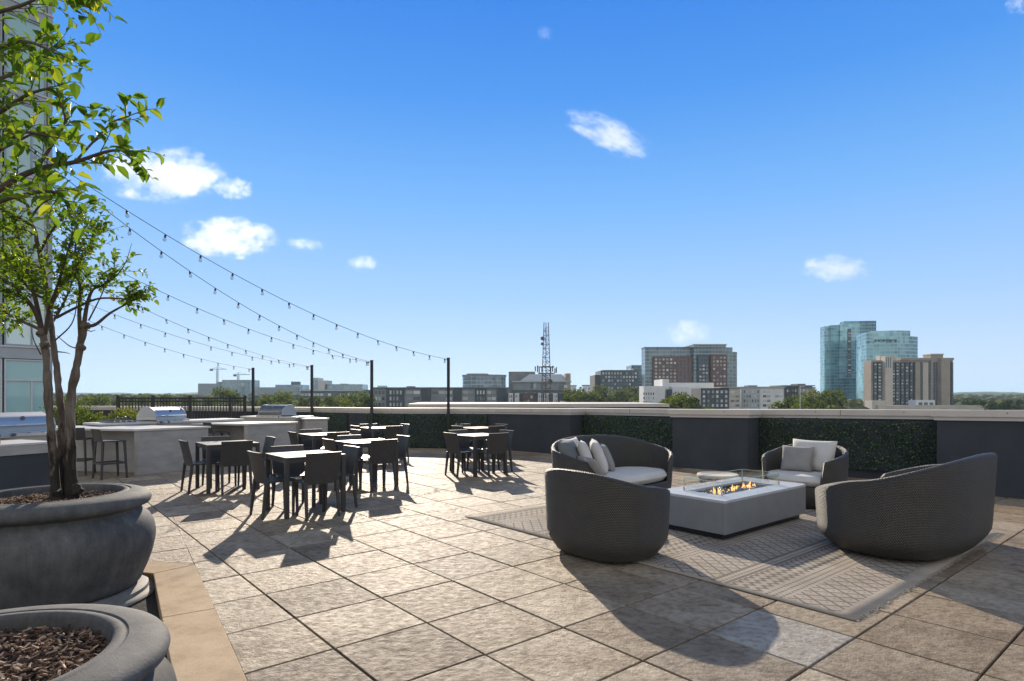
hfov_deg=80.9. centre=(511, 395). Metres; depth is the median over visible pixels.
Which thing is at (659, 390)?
white block
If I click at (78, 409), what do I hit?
shrub
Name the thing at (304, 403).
tree
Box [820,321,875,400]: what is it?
glass tower
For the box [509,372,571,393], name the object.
grey hall
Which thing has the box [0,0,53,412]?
glass apartment tower
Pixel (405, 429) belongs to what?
resin chair
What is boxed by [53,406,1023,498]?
parapet wall
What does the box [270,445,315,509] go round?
resin chair
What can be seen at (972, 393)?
hills
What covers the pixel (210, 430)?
bar stool
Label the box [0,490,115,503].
mulch
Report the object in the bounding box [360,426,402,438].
cafe table
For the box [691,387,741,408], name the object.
dark apartments
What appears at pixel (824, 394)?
tree
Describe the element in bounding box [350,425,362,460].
resin chair
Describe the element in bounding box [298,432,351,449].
cafe table
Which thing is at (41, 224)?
window
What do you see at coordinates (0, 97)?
window
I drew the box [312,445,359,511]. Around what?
resin chair
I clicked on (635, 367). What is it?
slender glass block
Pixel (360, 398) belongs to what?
tree
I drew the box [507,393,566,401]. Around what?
apartment block
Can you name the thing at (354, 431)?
resin chair
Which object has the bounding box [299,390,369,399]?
parking garage
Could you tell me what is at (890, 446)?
hedge panel
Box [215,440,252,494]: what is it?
resin chair
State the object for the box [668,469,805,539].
fire table
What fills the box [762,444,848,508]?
wicker armchair
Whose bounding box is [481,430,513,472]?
resin chair
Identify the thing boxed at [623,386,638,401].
tree
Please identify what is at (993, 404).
tree
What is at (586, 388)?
house
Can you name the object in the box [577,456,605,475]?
throw pillow
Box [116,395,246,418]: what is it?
picket fence
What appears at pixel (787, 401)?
tree
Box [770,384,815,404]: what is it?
stepped apartments
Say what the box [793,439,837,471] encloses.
back cushion
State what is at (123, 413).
shrub
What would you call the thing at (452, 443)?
resin chair
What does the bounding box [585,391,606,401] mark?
tree
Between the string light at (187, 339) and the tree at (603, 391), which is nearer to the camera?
the string light at (187, 339)
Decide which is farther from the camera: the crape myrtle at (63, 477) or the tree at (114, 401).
the tree at (114, 401)
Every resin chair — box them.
[178,440,219,493]
[201,436,236,485]
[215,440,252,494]
[237,436,275,488]
[247,450,298,519]
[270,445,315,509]
[288,431,311,450]
[292,451,341,520]
[300,429,324,449]
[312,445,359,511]
[322,438,359,490]
[327,432,349,450]
[337,435,372,484]
[349,429,360,459]
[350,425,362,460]
[360,423,381,458]
[360,439,397,491]
[373,435,409,485]
[384,425,402,459]
[400,424,409,457]
[443,432,472,476]
[448,429,479,472]
[451,425,478,447]
[455,424,480,457]
[477,433,508,477]
[479,426,504,459]
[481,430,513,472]
[486,424,507,456]
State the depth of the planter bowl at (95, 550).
4.08 m
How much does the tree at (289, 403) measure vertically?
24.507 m
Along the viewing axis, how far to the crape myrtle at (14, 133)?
1.92 m
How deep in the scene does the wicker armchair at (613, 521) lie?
5.10 m
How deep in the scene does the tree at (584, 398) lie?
328.42 m
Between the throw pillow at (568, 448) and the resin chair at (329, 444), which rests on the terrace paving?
the resin chair at (329, 444)
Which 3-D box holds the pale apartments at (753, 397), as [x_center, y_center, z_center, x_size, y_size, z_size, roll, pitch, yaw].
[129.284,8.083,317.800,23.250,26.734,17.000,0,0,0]
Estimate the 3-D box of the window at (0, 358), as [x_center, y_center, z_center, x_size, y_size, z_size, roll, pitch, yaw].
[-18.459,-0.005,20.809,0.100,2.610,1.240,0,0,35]
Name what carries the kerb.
on the terrace base
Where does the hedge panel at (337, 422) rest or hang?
on the terrace paving
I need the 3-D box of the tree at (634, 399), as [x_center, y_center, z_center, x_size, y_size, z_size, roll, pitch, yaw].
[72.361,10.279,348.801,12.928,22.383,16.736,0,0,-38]
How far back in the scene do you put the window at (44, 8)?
22.18 m
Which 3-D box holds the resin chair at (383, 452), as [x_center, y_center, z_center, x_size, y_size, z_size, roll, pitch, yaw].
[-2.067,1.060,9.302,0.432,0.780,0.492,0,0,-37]
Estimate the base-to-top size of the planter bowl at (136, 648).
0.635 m
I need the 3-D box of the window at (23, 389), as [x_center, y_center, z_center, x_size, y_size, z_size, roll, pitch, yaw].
[-17.713,-0.005,21.874,0.100,2.610,1.240,0,0,35]
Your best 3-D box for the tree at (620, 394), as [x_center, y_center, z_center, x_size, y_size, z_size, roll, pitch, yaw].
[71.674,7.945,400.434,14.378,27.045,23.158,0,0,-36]
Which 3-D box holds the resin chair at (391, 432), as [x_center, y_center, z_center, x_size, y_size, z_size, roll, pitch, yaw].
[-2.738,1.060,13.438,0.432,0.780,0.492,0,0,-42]
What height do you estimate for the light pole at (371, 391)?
2.452 m
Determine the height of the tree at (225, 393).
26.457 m
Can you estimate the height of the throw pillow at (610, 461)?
0.365 m
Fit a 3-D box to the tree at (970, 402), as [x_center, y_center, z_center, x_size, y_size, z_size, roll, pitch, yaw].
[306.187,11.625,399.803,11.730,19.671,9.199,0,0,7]
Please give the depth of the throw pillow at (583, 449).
7.55 m
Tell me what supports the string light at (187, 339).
hanging from the light pole at (311, 390)
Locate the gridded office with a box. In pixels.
[590,370,637,393]
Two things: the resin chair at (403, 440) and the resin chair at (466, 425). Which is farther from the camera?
the resin chair at (466, 425)
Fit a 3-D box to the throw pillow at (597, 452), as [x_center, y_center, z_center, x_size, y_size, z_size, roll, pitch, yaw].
[1.149,0.805,7.947,0.256,0.442,0.480,0,0,0]
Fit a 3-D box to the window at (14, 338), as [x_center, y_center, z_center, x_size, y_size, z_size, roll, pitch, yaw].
[-17.713,-3.105,21.874,0.100,2.610,1.240,0,0,35]
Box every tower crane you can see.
[210,367,222,392]
[233,372,249,392]
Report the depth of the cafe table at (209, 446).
9.13 m
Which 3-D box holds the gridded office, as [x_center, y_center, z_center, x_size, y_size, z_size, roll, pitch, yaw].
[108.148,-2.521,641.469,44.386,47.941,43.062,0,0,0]
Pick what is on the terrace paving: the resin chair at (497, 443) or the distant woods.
the resin chair at (497, 443)
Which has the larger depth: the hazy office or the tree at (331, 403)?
the hazy office
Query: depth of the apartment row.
320.94 m
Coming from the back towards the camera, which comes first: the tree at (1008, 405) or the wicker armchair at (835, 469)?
the tree at (1008, 405)
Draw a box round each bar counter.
[56,425,210,474]
[191,421,297,452]
[300,417,328,449]
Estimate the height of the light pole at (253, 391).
2.432 m
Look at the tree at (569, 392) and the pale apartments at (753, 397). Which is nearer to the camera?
the pale apartments at (753, 397)
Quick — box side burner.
[100,419,135,422]
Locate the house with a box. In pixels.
[581,385,589,394]
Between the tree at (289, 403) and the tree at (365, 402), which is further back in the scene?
the tree at (289, 403)
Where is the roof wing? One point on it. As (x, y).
(542, 405)
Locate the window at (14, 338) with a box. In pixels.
[3,274,45,346]
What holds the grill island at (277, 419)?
on the terrace paving
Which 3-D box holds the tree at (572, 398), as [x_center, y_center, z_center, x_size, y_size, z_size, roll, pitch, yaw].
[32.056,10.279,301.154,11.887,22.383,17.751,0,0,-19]
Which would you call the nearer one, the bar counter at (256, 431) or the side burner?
the side burner
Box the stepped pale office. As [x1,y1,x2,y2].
[313,378,367,389]
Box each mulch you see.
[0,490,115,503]
[0,624,109,680]
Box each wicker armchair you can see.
[544,468,669,564]
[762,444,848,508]
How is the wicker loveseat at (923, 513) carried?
on the area rug
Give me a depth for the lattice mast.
298.87 m
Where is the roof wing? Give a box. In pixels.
[408,402,668,408]
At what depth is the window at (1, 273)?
21.24 m
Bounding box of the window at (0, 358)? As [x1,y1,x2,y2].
[0,358,1,412]
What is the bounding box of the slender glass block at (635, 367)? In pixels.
[626,365,641,390]
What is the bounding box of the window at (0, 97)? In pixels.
[0,97,1,168]
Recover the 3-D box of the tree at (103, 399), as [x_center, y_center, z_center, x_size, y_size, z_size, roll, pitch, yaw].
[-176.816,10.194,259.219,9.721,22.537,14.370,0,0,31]
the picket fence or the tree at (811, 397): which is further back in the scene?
the tree at (811, 397)
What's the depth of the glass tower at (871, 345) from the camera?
640.16 m
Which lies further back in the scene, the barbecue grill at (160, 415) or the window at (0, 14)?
the window at (0, 14)
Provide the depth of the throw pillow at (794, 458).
8.00 m
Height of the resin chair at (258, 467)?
0.780 m
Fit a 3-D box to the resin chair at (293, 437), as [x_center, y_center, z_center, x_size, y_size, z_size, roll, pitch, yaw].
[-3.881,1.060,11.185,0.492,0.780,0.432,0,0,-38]
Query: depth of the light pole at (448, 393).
16.21 m
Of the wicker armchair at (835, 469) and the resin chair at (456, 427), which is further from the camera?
the resin chair at (456, 427)
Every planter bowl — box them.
[0,483,155,609]
[0,604,176,680]
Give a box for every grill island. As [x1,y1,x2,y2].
[0,432,55,440]
[83,418,243,425]
[240,415,313,436]
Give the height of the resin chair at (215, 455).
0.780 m
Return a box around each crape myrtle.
[0,0,165,243]
[0,157,158,501]
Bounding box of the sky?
[52,0,1023,393]
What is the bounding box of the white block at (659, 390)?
[639,379,713,402]
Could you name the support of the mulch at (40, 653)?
in the planter bowl at (136, 648)
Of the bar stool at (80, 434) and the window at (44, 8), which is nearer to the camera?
the bar stool at (80, 434)
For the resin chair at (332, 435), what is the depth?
10.93 m
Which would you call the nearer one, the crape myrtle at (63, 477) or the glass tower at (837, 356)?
the crape myrtle at (63, 477)
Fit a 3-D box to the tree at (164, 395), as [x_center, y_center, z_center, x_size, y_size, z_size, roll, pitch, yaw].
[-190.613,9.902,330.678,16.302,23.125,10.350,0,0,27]
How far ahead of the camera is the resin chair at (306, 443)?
11.87 m
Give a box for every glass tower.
[641,344,736,386]
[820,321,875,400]
[856,330,917,400]
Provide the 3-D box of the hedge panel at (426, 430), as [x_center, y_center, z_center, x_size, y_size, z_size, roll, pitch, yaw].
[-1.821,0.960,16.399,2.414,0.980,0.150,0,0,13]
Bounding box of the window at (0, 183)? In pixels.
[0,183,1,253]
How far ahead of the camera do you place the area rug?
5.12 m
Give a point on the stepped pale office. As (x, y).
(320, 384)
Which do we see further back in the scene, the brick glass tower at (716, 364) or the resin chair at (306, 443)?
the brick glass tower at (716, 364)
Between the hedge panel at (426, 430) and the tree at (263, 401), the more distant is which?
the tree at (263, 401)
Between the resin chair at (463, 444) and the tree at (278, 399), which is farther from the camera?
the tree at (278, 399)
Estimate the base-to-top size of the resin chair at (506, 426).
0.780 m
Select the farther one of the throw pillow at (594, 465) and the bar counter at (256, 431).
the bar counter at (256, 431)
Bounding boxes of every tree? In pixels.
[77,394,109,405]
[84,393,111,405]
[112,395,137,405]
[136,393,150,405]
[155,393,173,405]
[170,395,198,405]
[201,395,218,406]
[212,387,247,406]
[249,398,277,406]
[259,392,293,405]
[274,390,294,404]
[293,396,314,406]
[309,395,342,406]
[333,392,357,404]
[339,398,354,406]
[351,391,369,406]
[352,394,375,407]
[560,387,585,399]
[562,394,582,401]
[573,389,589,401]
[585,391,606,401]
[592,384,613,401]
[607,387,629,401]
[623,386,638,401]
[629,395,638,401]
[661,392,692,408]
[678,396,713,408]
[768,396,818,408]
[791,398,816,408]
[795,391,821,408]
[807,387,845,405]
[819,396,846,408]
[960,398,976,404]
[974,399,1000,409]
[997,399,1023,409]
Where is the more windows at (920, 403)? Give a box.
[886,358,952,404]
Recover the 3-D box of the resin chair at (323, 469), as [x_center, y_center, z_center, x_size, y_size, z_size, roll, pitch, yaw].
[-2.347,1.060,7.215,0.432,0.780,0.492,0,0,-42]
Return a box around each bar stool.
[75,428,95,475]
[91,429,127,479]
[203,422,230,440]
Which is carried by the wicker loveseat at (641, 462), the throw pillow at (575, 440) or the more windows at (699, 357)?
the throw pillow at (575, 440)
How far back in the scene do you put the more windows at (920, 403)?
422.57 m
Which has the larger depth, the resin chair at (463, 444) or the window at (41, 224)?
the window at (41, 224)
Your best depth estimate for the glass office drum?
526.77 m
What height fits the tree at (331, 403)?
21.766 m
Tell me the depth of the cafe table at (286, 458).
7.47 m
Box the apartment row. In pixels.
[373,386,509,407]
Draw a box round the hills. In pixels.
[53,392,1023,395]
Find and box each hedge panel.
[308,412,347,431]
[365,413,404,438]
[405,413,487,447]
[582,414,672,452]
[758,417,936,471]
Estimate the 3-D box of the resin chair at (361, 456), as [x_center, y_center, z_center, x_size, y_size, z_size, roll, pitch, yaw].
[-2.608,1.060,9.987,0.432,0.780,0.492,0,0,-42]
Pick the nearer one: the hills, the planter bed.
the planter bed
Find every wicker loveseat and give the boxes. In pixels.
[551,435,672,488]
[815,453,997,561]
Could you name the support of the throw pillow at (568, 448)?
on the wicker loveseat at (641, 462)
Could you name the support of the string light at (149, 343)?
hanging from the light pole at (253, 391)
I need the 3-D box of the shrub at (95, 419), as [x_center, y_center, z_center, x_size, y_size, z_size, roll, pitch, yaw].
[-10.162,0.913,14.603,0.827,1.081,0.768,0,0,0]
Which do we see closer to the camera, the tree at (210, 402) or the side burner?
the side burner
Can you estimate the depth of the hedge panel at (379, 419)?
17.02 m
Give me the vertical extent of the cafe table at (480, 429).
0.720 m
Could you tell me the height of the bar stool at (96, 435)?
0.871 m
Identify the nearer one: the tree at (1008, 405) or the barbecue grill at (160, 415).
the barbecue grill at (160, 415)
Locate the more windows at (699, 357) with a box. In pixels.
[678,357,707,380]
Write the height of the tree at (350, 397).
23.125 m
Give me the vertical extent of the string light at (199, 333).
3.084 m
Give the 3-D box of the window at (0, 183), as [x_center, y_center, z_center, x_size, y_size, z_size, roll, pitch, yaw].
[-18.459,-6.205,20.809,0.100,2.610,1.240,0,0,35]
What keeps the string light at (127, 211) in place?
hanging from the light pole at (448, 393)
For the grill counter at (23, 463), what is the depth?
7.31 m
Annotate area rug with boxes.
[465,487,1003,620]
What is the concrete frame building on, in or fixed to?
on the city ground
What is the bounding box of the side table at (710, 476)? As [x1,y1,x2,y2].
[697,471,739,482]
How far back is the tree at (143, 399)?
337.84 m
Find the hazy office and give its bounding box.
[255,382,308,395]
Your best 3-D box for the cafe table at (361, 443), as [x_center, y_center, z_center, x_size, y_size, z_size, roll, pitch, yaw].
[-2.340,1.090,9.640,0.750,0.720,0.750,0,0,-41]
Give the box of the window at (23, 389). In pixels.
[3,359,44,412]
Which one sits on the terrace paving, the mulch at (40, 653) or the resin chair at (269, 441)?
the resin chair at (269, 441)
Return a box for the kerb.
[143,561,246,680]
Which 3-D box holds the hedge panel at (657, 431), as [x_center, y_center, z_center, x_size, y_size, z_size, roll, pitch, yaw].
[2.694,0.933,13.858,0.151,0.962,3.056,0,0,-38]
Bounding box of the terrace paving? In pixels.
[77,447,1023,680]
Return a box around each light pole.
[251,368,254,415]
[310,365,312,415]
[370,360,373,423]
[445,358,449,448]
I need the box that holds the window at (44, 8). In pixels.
[17,0,46,12]
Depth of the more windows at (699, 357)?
501.93 m
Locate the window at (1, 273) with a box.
[0,273,1,344]
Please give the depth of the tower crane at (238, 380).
1229.20 m
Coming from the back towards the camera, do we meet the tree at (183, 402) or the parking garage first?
the parking garage
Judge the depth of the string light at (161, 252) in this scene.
11.37 m
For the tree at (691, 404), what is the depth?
183.77 m
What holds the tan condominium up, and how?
on the city ground
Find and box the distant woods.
[53,392,1023,409]
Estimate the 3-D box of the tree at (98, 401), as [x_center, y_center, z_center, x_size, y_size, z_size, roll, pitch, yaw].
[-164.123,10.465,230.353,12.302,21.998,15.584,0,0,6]
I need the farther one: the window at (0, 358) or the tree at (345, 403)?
the tree at (345, 403)
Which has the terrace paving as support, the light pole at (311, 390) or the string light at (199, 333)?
the light pole at (311, 390)
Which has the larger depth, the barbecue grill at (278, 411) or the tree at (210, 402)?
the tree at (210, 402)
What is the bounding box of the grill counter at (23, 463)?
[0,439,49,489]
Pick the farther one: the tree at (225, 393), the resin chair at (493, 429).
the tree at (225, 393)
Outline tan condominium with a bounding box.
[864,354,983,409]
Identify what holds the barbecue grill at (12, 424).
on the grill island at (35, 436)
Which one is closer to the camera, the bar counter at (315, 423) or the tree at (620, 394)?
the bar counter at (315, 423)
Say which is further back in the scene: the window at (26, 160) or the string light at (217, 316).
the window at (26, 160)
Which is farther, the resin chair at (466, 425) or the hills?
the hills
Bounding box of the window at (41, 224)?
[3,186,46,263]
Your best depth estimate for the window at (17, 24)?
21.85 m
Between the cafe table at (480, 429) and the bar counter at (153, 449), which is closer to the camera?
the bar counter at (153, 449)
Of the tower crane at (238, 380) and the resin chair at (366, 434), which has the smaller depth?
the resin chair at (366, 434)
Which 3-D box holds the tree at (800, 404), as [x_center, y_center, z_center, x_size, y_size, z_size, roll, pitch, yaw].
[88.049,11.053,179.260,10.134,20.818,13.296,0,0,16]
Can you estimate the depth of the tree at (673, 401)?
188.44 m
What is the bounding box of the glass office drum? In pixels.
[462,373,505,386]
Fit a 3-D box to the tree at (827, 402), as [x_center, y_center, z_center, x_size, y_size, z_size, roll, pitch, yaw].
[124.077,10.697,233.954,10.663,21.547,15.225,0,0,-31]
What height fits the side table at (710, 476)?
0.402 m
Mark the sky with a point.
(456, 180)
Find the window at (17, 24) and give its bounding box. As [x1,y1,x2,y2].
[3,12,46,96]
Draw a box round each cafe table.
[195,440,259,493]
[265,450,345,518]
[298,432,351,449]
[335,439,398,490]
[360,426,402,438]
[451,433,506,476]
[456,426,501,460]
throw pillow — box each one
[558,440,578,458]
[561,437,578,445]
[577,440,592,457]
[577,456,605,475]
[589,439,607,473]
[600,443,614,471]
[780,445,814,471]
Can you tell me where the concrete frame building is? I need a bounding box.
[198,380,259,394]
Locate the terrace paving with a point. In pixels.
(420, 576)
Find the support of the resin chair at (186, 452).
on the terrace paving
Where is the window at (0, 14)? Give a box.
[0,14,1,75]
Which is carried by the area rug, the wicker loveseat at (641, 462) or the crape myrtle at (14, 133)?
the wicker loveseat at (641, 462)
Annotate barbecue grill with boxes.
[0,411,56,438]
[136,406,188,423]
[256,404,297,417]
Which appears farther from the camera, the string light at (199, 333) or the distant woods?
the distant woods
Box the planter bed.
[128,590,167,659]
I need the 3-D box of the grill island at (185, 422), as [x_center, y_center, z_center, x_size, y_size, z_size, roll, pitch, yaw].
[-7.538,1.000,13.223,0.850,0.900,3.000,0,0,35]
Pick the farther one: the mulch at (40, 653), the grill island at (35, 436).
the grill island at (35, 436)
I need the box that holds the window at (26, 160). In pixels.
[3,97,46,176]
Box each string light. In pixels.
[4,128,369,362]
[4,129,444,360]
[7,234,310,367]
[21,290,249,369]
[35,226,366,363]
[51,288,308,367]
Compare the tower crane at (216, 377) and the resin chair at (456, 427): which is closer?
the resin chair at (456, 427)
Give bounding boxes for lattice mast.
[535,322,556,401]
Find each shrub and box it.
[39,397,102,425]
[77,411,109,424]
[105,405,138,419]
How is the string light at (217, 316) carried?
hanging from the light pole at (371, 391)
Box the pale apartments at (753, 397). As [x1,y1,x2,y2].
[740,385,785,408]
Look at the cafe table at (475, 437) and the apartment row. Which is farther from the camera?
the apartment row

